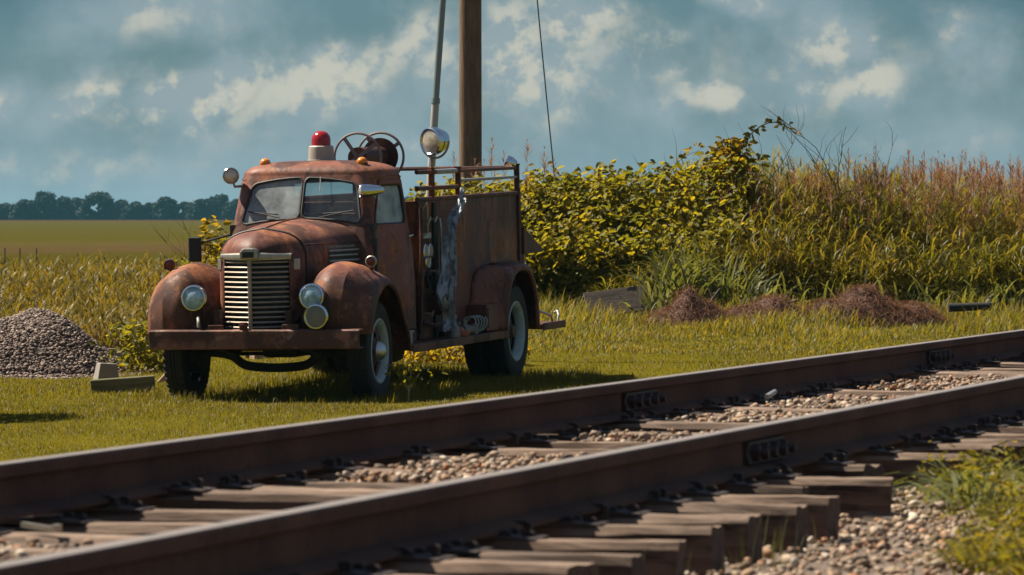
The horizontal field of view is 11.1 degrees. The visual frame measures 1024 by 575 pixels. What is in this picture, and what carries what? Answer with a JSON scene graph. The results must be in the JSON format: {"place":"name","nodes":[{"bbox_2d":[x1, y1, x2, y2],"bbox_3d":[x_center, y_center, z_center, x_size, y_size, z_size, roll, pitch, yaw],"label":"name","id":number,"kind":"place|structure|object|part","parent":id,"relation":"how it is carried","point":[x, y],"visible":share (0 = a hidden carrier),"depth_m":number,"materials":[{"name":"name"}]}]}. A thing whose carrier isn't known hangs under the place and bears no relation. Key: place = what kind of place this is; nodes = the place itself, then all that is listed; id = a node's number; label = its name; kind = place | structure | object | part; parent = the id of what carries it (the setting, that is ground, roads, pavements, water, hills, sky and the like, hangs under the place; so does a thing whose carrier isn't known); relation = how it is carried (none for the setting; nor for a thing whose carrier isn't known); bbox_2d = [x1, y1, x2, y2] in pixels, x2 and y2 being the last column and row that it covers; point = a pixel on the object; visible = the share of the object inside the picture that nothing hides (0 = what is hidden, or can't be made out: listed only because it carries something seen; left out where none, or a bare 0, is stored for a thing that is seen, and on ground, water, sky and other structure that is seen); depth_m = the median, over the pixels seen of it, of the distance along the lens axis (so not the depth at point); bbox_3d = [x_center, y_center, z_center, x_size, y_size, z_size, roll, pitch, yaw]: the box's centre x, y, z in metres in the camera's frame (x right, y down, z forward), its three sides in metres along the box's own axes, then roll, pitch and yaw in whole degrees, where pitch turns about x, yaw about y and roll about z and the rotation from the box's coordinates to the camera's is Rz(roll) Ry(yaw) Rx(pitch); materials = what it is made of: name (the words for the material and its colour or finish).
{"place":"outdoors","nodes":[
{"label":"outdoors","id":0,"kind":"place"},
{"bbox_2d":[93,363,118,378],"bbox_3d":[-4.000,0.866,51.751,0.238,0.240,0.238,3,0,-17],"label":"concrete block","id":1,"kind":"object","parent":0,"point":[105,370],"depth_m":51.66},
{"bbox_2d":[0,220,234,279],"bbox_3d":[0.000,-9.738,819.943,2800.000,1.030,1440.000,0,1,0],"label":"field","id":2,"kind":"structure","parent":0,"point":[65,239],"depth_m":388.13,"materials":[{"name":"plant"}]},
{"bbox_2d":[0,205,5,219],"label":"tree","id":3,"kind":"object","parent":2,"relation":"on","point":[1,215],"visible":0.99,"depth_m":1485.90,"materials":[{"name":"green plant"}]},
{"bbox_2d":[0,203,10,219],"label":"tree","id":4,"kind":"object","parent":2,"relation":"on","point":[5,211],"visible":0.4,"depth_m":1493.24,"materials":[{"name":"green plant"}]},
{"bbox_2d":[6,199,42,219],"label":"tree","id":5,"kind":"object","parent":2,"relation":"on","point":[23,209],"visible":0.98,"depth_m":1471.24,"materials":[{"name":"green plant"}]},
{"bbox_2d":[33,191,61,219],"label":"tree","id":6,"kind":"object","parent":2,"relation":"on","point":[44,204],"visible":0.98,"depth_m":1481.48,"materials":[{"name":"green plant"}]},
{"bbox_2d":[51,196,76,219],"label":"tree","id":7,"kind":"object","parent":2,"relation":"on","point":[62,204],"visible":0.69,"depth_m":1498.80,"materials":[{"name":"green plant"}]},
{"bbox_2d":[65,197,82,219],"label":"tree","id":8,"kind":"object","parent":2,"relation":"on","point":[76,201],"visible":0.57,"depth_m":1502.56,"materials":[{"name":"green plant"}]},
{"bbox_2d":[74,191,121,219],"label":"tree","id":9,"kind":"object","parent":2,"relation":"on","point":[104,202],"visible":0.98,"depth_m":1472.72,"materials":[{"name":"green plant"}]},
{"bbox_2d":[111,199,129,219],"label":"tree","id":10,"kind":"object","parent":2,"relation":"on","point":[120,204],"visible":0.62,"depth_m":1516.27,"materials":[{"name":"green plant"}]},
{"bbox_2d":[119,201,151,219],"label":"tree","id":11,"kind":"object","parent":2,"relation":"on","point":[135,210],"visible":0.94,"depth_m":1508.04,"materials":[{"name":"green plant"}]},
{"bbox_2d":[144,202,157,219],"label":"tree","id":12,"kind":"object","parent":2,"relation":"on","point":[150,210],"visible":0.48,"depth_m":1510.24,"materials":[{"name":"green plant"}]},
{"bbox_2d":[152,196,183,219],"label":"tree","id":13,"kind":"object","parent":2,"relation":"on","point":[167,207],"visible":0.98,"depth_m":1489.30,"materials":[{"name":"green plant"}]},
{"bbox_2d":[177,201,193,219],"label":"tree","id":14,"kind":"object","parent":2,"relation":"on","point":[186,205],"visible":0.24,"depth_m":1510.26,"materials":[{"name":"green plant"}]},
{"bbox_2d":[185,198,217,219],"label":"tree","id":15,"kind":"object","parent":2,"relation":"on","point":[199,209],"visible":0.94,"depth_m":1478.52,"materials":[{"name":"green plant"}]},
{"bbox_2d":[206,193,228,219],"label":"tree","id":16,"kind":"object","parent":2,"relation":"on","point":[219,201],"visible":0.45,"depth_m":1517.50,"materials":[{"name":"green plant"}]},
{"bbox_2d":[221,198,238,219],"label":"tree","id":17,"kind":"object","parent":2,"relation":"on","point":[229,209],"visible":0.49,"depth_m":1503.24,"materials":[{"name":"green plant"}]},
{"bbox_2d":[0,318,1015,461],"bbox_3d":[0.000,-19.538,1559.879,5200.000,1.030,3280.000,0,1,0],"label":"ground","id":18,"kind":"structure","parent":0,"point":[126,425],"depth_m":49.02,"materials":[{"name":"plant"}]},
{"bbox_2d":[0,308,159,378],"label":"gravel pile","id":19,"kind":"object","parent":18,"relation":"on","point":[35,343],"visible":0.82,"depth_m":55.79,"materials":[{"name":"gravel"}]},
{"bbox_2d":[0,246,219,354],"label":"roadside weeds","id":20,"kind":"object","parent":18,"relation":"on","point":[93,306],"visible":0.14,"depth_m":67.48,"materials":[{"name":"plant"}]},
{"bbox_2d":[107,348,124,356],"bbox_3d":[-4.416,0.720,58.215,0.200,0.090,0.200,0,1,-17],"label":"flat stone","id":21,"kind":"object","parent":18,"relation":"on","point":[118,354],"visible":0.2,"depth_m":58.13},
{"bbox_2d":[90,375,154,392],"bbox_3d":[-3.672,0.931,49.549,0.600,0.160,0.300,-4,1,-3],"label":"timber slab","id":22,"kind":"object","parent":18,"relation":"on","point":[123,383],"depth_m":49.40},
{"bbox_2d":[88,317,163,372],"bbox_3d":[-4.006,0.632,56.080,1.235,0.676,1.105,0,1,0],"label":"climbing weed","id":23,"kind":"object","parent":18,"relation":"on","point":[134,348],"visible":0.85,"depth_m":55.93,"materials":[{"name":"green plant"}]},
{"bbox_2d":[157,375,165,382],"bbox_3d":[-3.456,0.878,52.464,0.050,0.220,0.050,43,-7,-9],"label":"timber stub","id":24,"kind":"object","parent":18,"relation":"on","point":[162,379],"visible":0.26,"depth_m":52.43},
{"bbox_2d":[152,207,231,267],"bbox_3d":[-3.619,-0.061,59.919,1.182,1.742,0.813,0,1,-26],"label":"climbing weed","id":25,"kind":"object","parent":18,"relation":"on","point":[208,248],"visible":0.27,"depth_m":59.97,"materials":[{"name":"yellow plant"}]},
{"bbox_2d":[174,255,214,265],"bbox_3d":[-3.712,0.170,62.051,0.918,1.371,0.662,0,1,0],"label":"climbing weed","id":26,"kind":"object","parent":18,"relation":"on","point":[182,260],"visible":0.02,"depth_m":61.99,"materials":[{"name":"yellow plant"}]},
{"bbox_2d":[178,237,228,263],"bbox_3d":[-3.336,0.056,60.955,1.017,1.472,0.951,0,1,29],"label":"climbing weed","id":27,"kind":"object","parent":18,"relation":"on","point":[213,246],"visible":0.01,"depth_m":60.88,"materials":[{"name":"yellow plant"}]},
{"bbox_2d":[250,355,267,358],"bbox_3d":[-2.792,0.803,58.516,0.239,0.150,0.239,0,1,-17],"label":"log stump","id":28,"kind":"object","parent":18,"relation":"on","point":[257,356],"visible":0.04,"depth_m":58.40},
{"bbox_2d":[147,127,565,399],"bbox_3d":[-1.459,-0.293,51.121,2.242,2.523,7.005,0,2,16],"label":"fire truck","id":29,"kind":"object","parent":18,"relation":"on","point":[348,282],"visible":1,"depth_m":49.26,"materials":[{"name":"paint"}]},
{"bbox_3d":[-2.556,-0.777,49.925,0.083,0.413,0.698,0,1,8],"label":"door window","id":30,"kind":"part","parent":29,"relation":"part of","materials":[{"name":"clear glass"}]},
{"bbox_3d":[-1.170,-0.786,49.527,0.092,0.414,0.698,0,1,24],"label":"door window","id":31,"kind":"part","parent":29,"relation":"part of","materials":[{"name":"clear glass"}]},
{"bbox_3d":[-1.149,-0.305,49.481,0.167,1.445,0.888,0,1,23],"label":"door","id":32,"kind":"part","parent":29,"relation":"part of","materials":[{"name":"red paint"}]},
{"bbox_2d":[436,187,465,331],"bbox_3d":[-0.572,-0.272,50.659,0.142,1.400,1.065,0,1,10],"label":"tattered sheet","id":33,"kind":"object","parent":29,"relation":"hanging from","point":[446,284],"visible":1,"depth_m":50.50,"materials":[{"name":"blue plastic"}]},
{"bbox_2d":[444,322,459,336],"bbox_3d":[-0.574,0.404,50.634,0.150,0.145,0.149,0,2,16],"label":"hose coupling","id":34,"kind":"object","parent":29,"relation":"on","point":[456,333],"visible":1,"depth_m":50.58,"materials":[{"name":"grey metal"}]},
{"bbox_2d":[459,328,469,336],"bbox_3d":[-0.530,0.431,50.789,0.237,0.080,0.237,0,2,16],"label":"pipe cap","id":35,"kind":"object","parent":29,"relation":"on","point":[463,332],"visible":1,"depth_m":50.71,"materials":[{"name":"orange paint"}]},
{"bbox_2d":[459,320,477,334],"bbox_3d":[-0.429,0.396,51.095,0.129,0.161,0.341,1,1,34],"label":"valve fitting","id":36,"kind":"object","parent":29,"relation":"on","point":[471,328],"visible":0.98,"depth_m":51.03,"materials":[{"name":"grey metal"}]},
{"bbox_2d":[460,315,487,332],"bbox_3d":[-0.389,0.364,51.244,0.221,0.185,0.370,0,2,16],"label":"wire coil","id":37,"kind":"object","parent":29,"relation":"on","point":[474,317],"visible":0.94,"depth_m":51.22,"materials":[{"name":"paint"}]},
{"bbox_2d":[384,364,447,400],"bbox_3d":[-0.869,0.868,47.611,0.587,0.343,0.283,0,1,0],"label":"weed","id":38,"kind":"object","parent":18,"relation":"on","point":[404,373],"visible":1,"depth_m":47.61,"materials":[{"name":"green plant"}]},
{"bbox_2d":[417,0,445,358],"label":"leaning pipe","id":39,"kind":"object","parent":18,"relation":"on","point":[435,100],"visible":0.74,"depth_m":56.94,"materials":[{"name":"metal"}]},
{"bbox_2d":[404,345,531,365],"bbox_3d":[-0.622,0.637,56.184,1.675,0.446,1.242,0,1,0],"label":"bush","id":40,"kind":"object","parent":18,"relation":"on","point":[437,355],"visible":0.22,"depth_m":55.77,"materials":[{"name":"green plant"}]},
{"bbox_2d":[459,0,481,192],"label":"utility pole","id":41,"kind":"object","parent":18,"relation":"on","point":[470,80],"visible":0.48,"depth_m":71.83,"materials":[{"name":"wood"}]},
{"bbox_2d":[425,137,561,198],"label":"seeding grass","id":42,"kind":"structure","parent":18,"relation":"on","point":[526,176],"depth_m":70.44,"materials":[{"name":"plant"}]},
{"bbox_2d":[413,182,647,254],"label":"tall grass","id":43,"kind":"structure","parent":18,"relation":"on","point":[563,207],"depth_m":70.11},
{"bbox_2d":[406,139,787,306],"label":"vine thicket","id":44,"kind":"object","parent":18,"relation":"on","point":[573,259],"visible":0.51,"depth_m":69.80,"materials":[{"name":"green plant"}]},
{"bbox_2d":[583,285,646,314],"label":"leaning board","id":45,"kind":"object","parent":18,"relation":"on","point":[629,296],"visible":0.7,"depth_m":67.60,"materials":[{"name":"wood"}]},
{"bbox_2d":[632,283,733,327],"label":"dry mound","id":46,"kind":"object","parent":18,"relation":"on","point":[689,305],"visible":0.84,"depth_m":65.61,"materials":[{"name":"brown plant"}]},
{"bbox_2d":[664,116,808,244],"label":"vine sapling","id":47,"kind":"object","parent":18,"relation":"on","point":[727,148],"visible":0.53,"depth_m":70.52,"materials":[{"name":"green plant"}]},
{"bbox_2d":[725,103,803,204],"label":"dead shrub","id":48,"kind":"object","parent":18,"relation":"on","point":[778,156],"visible":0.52,"depth_m":70.87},
{"bbox_2d":[528,285,1023,355],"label":"rough grass","id":49,"kind":"structure","parent":18,"relation":"on","point":[598,325],"depth_m":63.44,"materials":[{"name":"plant"}]},
{"bbox_2d":[707,287,720,303],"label":"root stub","id":50,"kind":"object","parent":49,"relation":"on","point":[714,295],"visible":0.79,"depth_m":66.61,"materials":[{"name":"grey plant"}]},
{"bbox_2d":[947,301,991,311],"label":"black pipe","id":51,"kind":"object","parent":49,"relation":"on","point":[955,307],"visible":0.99,"depth_m":66.47,"materials":[{"name":"rubber"}]},
{"bbox_2d":[722,293,834,323],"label":"dry mound","id":52,"kind":"object","parent":18,"relation":"on","point":[775,303],"visible":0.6,"depth_m":65.84,"materials":[{"name":"brown plant"}]},
{"bbox_2d":[764,103,878,217],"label":"dead shrub","id":53,"kind":"object","parent":18,"relation":"on","point":[823,158],"visible":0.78,"depth_m":70.72,"materials":[{"name":"plant"}]},
{"bbox_2d":[721,474,1014,574],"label":"track bed","id":54,"kind":"object","parent":18,"relation":"on","point":[818,566],"visible":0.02,"depth_m":15.51,"materials":[{"name":"gravel"}]},
{"bbox_2d":[0,544,598,574],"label":"railroad tie","id":55,"kind":"object","parent":54,"relation":"on","point":[420,561],"visible":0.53,"depth_m":13.03,"materials":[{"name":"wood"}]},
{"bbox_2d":[8,540,644,574],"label":"railroad tie","id":56,"kind":"object","parent":54,"relation":"on","point":[618,564],"visible":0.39,"depth_m":13.37,"materials":[{"name":"wood"}]},
{"bbox_2d":[0,528,685,574],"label":"railroad tie","id":57,"kind":"object","parent":54,"relation":"on","point":[663,557],"visible":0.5,"depth_m":13.94,"materials":[{"name":"wood"}]},
{"bbox_2d":[20,522,61,532],"bbox_3d":[-1.286,0.650,14.301,0.147,0.021,0.028,5,7,43],"label":"loose spike","id":58,"kind":"object","parent":57,"relation":"on","point":[54,528],"visible":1,"depth_m":14.29,"materials":[{"name":"metal"}]},
{"bbox_2d":[0,512,725,574],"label":"railroad tie","id":59,"kind":"object","parent":54,"relation":"on","point":[707,552],"visible":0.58,"depth_m":14.64,"materials":[{"name":"wood"}]},
{"bbox_2d":[325,560,410,574],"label":"railroad tie","id":60,"kind":"object","parent":54,"relation":"on","point":[352,568],"visible":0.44,"depth_m":12.59,"materials":[{"name":"wood"}]},
{"bbox_2d":[28,496,762,563],"bbox_3d":[-0.572,0.735,15.445,2.626,0.230,0.203,0,0,13],"label":"railroad tie","id":61,"kind":"object","parent":54,"relation":"on","point":[127,510],"visible":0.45,"depth_m":15.20,"materials":[{"name":"wood"}]},
{"bbox_2d":[109,478,807,553],"bbox_3d":[-0.402,0.709,15.990,2.622,0.230,0.210,1,1,15],"label":"railroad tie","id":62,"kind":"object","parent":54,"relation":"on","point":[188,495],"visible":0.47,"depth_m":15.81,"materials":[{"name":"wood"}]},
{"bbox_2d":[0,373,1023,574],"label":"ballast","id":63,"kind":"structure","parent":54,"relation":"on","point":[471,463],"depth_m":17.22,"materials":[{"name":"gravel"}]},
{"bbox_2d":[212,474,839,542],"bbox_3d":[-0.279,0.712,16.479,2.621,0.230,0.226,0,1,14],"label":"railroad tie","id":64,"kind":"object","parent":54,"relation":"on","point":[825,512],"visible":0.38,"depth_m":16.17,"materials":[{"name":"wood"}]},
{"bbox_2d":[251,470,808,494],"bbox_3d":[-0.325,0.713,17.104,2.628,0.230,0.209,0,0,15],"label":"railroad tie","id":65,"kind":"object","parent":54,"relation":"on","point":[739,486],"visible":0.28,"depth_m":17.02,"materials":[{"name":"wood"}]},
{"bbox_2d":[276,457,892,519],"bbox_3d":[-0.013,0.695,17.600,2.633,0.230,0.209,0,1,14],"label":"railroad tie","id":66,"kind":"object","parent":54,"relation":"on","point":[868,494],"visible":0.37,"depth_m":17.24,"materials":[{"name":"wood"}]},
{"bbox_2d":[354,445,884,476],"bbox_3d":[0.012,0.681,18.582,2.659,0.230,0.207,1,1,15],"label":"railroad tie","id":67,"kind":"object","parent":54,"relation":"on","point":[830,466],"visible":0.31,"depth_m":18.24,"materials":[{"name":"wood"}]},
{"bbox_2d":[433,437,979,489],"bbox_3d":[0.425,0.677,19.417,2.626,0.230,0.195,0,0,14],"label":"railroad tie","id":68,"kind":"object","parent":54,"relation":"on","point":[890,459],"visible":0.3,"depth_m":19.10,"materials":[{"name":"wood"}]},
{"bbox_2d":[485,432,998,478],"bbox_3d":[0.562,0.672,20.219,2.621,0.230,0.195,0,0,14],"label":"railroad tie","id":69,"kind":"object","parent":54,"relation":"on","point":[918,444],"visible":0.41,"depth_m":20.15,"materials":[{"name":"wood"}]},
{"bbox_2d":[685,399,833,414],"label":"railroad tie","id":70,"kind":"object","parent":54,"relation":"on","point":[714,407],"visible":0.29,"depth_m":23.35,"materials":[{"name":"wood"}]},
{"bbox_2d":[519,428,1023,473],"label":"railroad tie","id":71,"kind":"object","parent":54,"relation":"on","point":[954,438],"visible":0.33,"depth_m":20.38,"materials":[{"name":"wood"}]},
{"bbox_2d":[537,424,1023,438],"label":"railroad tie","id":72,"kind":"object","parent":54,"relation":"on","point":[966,433],"visible":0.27,"depth_m":20.94,"materials":[{"name":"wood"}]},
{"bbox_2d":[725,396,844,408],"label":"railroad tie","id":73,"kind":"object","parent":54,"relation":"on","point":[735,401],"visible":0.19,"depth_m":23.83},
{"bbox_2d":[764,389,776,398],"bbox_3d":[1.187,0.490,24.036,0.026,0.044,0.130,0,1,21],"label":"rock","id":74,"kind":"object","parent":73,"relation":"on","point":[769,395],"visible":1,"depth_m":24.00,"materials":[{"name":"grey stone"}]},
{"bbox_2d":[574,411,1023,433],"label":"railroad tie","id":75,"kind":"object","parent":54,"relation":"on","point":[631,423],"visible":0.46,"depth_m":21.75,"materials":[{"name":"wood"}]},
{"bbox_2d":[748,394,863,405],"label":"railroad tie","id":76,"kind":"object","parent":54,"relation":"on","point":[758,401],"visible":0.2,"depth_m":24.38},
{"bbox_2d":[764,391,870,402],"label":"railroad tie","id":77,"kind":"object","parent":54,"relation":"on","point":[779,397],"visible":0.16,"depth_m":24.85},
{"bbox_2d":[645,415,1023,426],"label":"railroad tie","id":78,"kind":"object","parent":54,"relation":"on","point":[1014,422],"visible":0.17,"depth_m":21.96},
{"bbox_2d":[658,408,1023,420],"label":"railroad tie","id":79,"kind":"object","parent":54,"relation":"on","point":[677,412],"visible":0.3,"depth_m":22.75,"materials":[{"name":"wood"}]},
{"bbox_2d":[784,388,910,397],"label":"railroad tie","id":80,"kind":"object","parent":54,"relation":"on","point":[807,394],"visible":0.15,"depth_m":25.45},
{"bbox_2d":[839,386,858,389],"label":"railroad tie","id":81,"kind":"object","parent":54,"relation":"on","point":[852,388],"visible":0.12,"depth_m":26.46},
{"bbox_2d":[810,382,932,395],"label":"railroad tie","id":82,"kind":"object","parent":54,"relation":"on","point":[824,388],"visible":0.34,"depth_m":25.82,"materials":[{"name":"wood"}]},
{"bbox_2d":[851,511,908,521],"bbox_3d":[1.175,0.772,17.243,0.460,0.121,0.120,8,16,28],"label":"wood chunk","id":83,"kind":"object","parent":54,"relation":"on","point":[866,516],"visible":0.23,"depth_m":17.19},
{"bbox_2d":[865,379,896,384],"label":"railroad tie","id":84,"kind":"object","parent":54,"relation":"on","point":[887,380],"visible":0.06,"depth_m":27.51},
{"bbox_2d":[830,380,941,390],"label":"railroad tie","id":85,"kind":"object","parent":54,"relation":"on","point":[863,383],"visible":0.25,"depth_m":26.81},
{"bbox_2d":[865,375,953,383],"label":"railroad tie","id":86,"kind":"object","parent":54,"relation":"on","point":[900,377],"visible":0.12,"depth_m":27.96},
{"bbox_2d":[873,440,1023,522],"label":"weed clump","id":87,"kind":"object","parent":54,"relation":"on","point":[962,484],"visible":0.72,"depth_m":17.76,"materials":[{"name":"green plant"}]},
{"bbox_2d":[881,468,1023,542],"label":"weed clump","id":88,"kind":"object","parent":54,"relation":"on","point":[1009,507],"visible":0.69,"depth_m":16.57,"materials":[{"name":"green plant"}]},
{"bbox_2d":[884,365,1023,380],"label":"railroad tie","id":89,"kind":"object","parent":54,"relation":"on","point":[924,371],"visible":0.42,"depth_m":28.50,"materials":[{"name":"wood"}]},
{"bbox_2d":[898,520,1017,574],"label":"weed clump","id":90,"kind":"object","parent":54,"relation":"on","point":[977,540],"visible":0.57,"depth_m":14.84,"materials":[{"name":"green plant"}]},
{"bbox_2d":[899,512,1023,574],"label":"weed clump","id":91,"kind":"object","parent":54,"relation":"on","point":[1006,557],"visible":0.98,"depth_m":14.45,"materials":[{"name":"green plant"}]},
{"bbox_2d":[929,365,1023,373],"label":"railroad tie","id":92,"kind":"object","parent":54,"relation":"on","point":[940,369],"visible":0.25,"depth_m":28.93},
{"bbox_2d":[946,362,1023,370],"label":"railroad tie","id":93,"kind":"object","parent":54,"relation":"on","point":[966,366],"visible":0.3,"depth_m":29.90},
{"bbox_2d":[946,364,1023,371],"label":"railroad tie","id":94,"kind":"object","parent":54,"relation":"on","point":[955,368],"visible":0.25,"depth_m":29.49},
{"bbox_2d":[972,358,1023,368],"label":"railroad tie","id":95,"kind":"object","parent":54,"relation":"on","point":[988,363],"visible":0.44,"depth_m":30.54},
{"bbox_2d":[983,440,1023,489],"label":"weed clump","id":96,"kind":"object","parent":54,"relation":"on","point":[1018,473],"visible":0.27,"depth_m":18.73,"materials":[{"name":"green plant"}]},
{"bbox_2d":[999,352,1023,360],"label":"railroad tie","id":97,"kind":"object","parent":54,"relation":"on","point":[1022,355],"visible":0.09,"depth_m":32.02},
{"bbox_2d":[1006,356,1023,362],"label":"railroad tie","id":98,"kind":"object","parent":54,"relation":"on","point":[1016,359],"visible":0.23,"depth_m":31.63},
{"bbox_2d":[800,283,957,328],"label":"dry mound","id":99,"kind":"object","parent":18,"relation":"on","point":[870,301],"visible":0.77,"depth_m":65.72,"materials":[{"name":"soil"}]},
{"bbox_2d":[846,120,958,229],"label":"dead shrub","id":100,"kind":"object","parent":18,"relation":"on","point":[886,173],"visible":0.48,"depth_m":71.09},
{"bbox_2d":[0,0,1023,212],"label":"sky","id":101,"kind":"structure","parent":0,"point":[143,101],"materials":[{"name":"blue"}]},
{"bbox_2d":[537,0,553,167],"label":"guy wire","id":102,"kind":"object","parent":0,"point":[545,84],"visible":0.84,"depth_m":72.73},
{"bbox_2d":[644,507,816,574],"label":"sprouting grass","id":103,"kind":"structure","parent":0,"point":[780,547],"depth_m":14.76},
{"bbox_2d":[581,143,1023,312],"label":"tall grass","id":104,"kind":"structure","parent":0,"point":[983,253],"depth_m":69.39,"materials":[{"name":"plant"}]},
{"bbox_2d":[612,235,1023,319],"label":"broad leaved grass","id":105,"kind":"structure","parent":0,"point":[715,283],"depth_m":68.08,"materials":[{"name":"plant"}]},
{"bbox_2d":[711,145,1023,255],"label":"seeding grass","id":106,"kind":"structure","parent":0,"point":[992,173],"depth_m":70.26,"materials":[{"name":"plant"}]},
{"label":"railroad tie","id":107,"kind":"object","parent":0,"visible":0},
{"bbox_2d":[0,375,1023,574],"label":"rail","id":108,"kind":"object","parent":107,"relation":"on","point":[322,538],"visible":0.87,"depth_m":14.29,"materials":[{"name":"metal"}]},
{"bbox_2d":[0,329,1023,520],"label":"rail","id":109,"kind":"object","parent":107,"relation":"on","point":[51,484],"visible":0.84,"depth_m":19.01,"materials":[{"name":"metal"}]}
]}

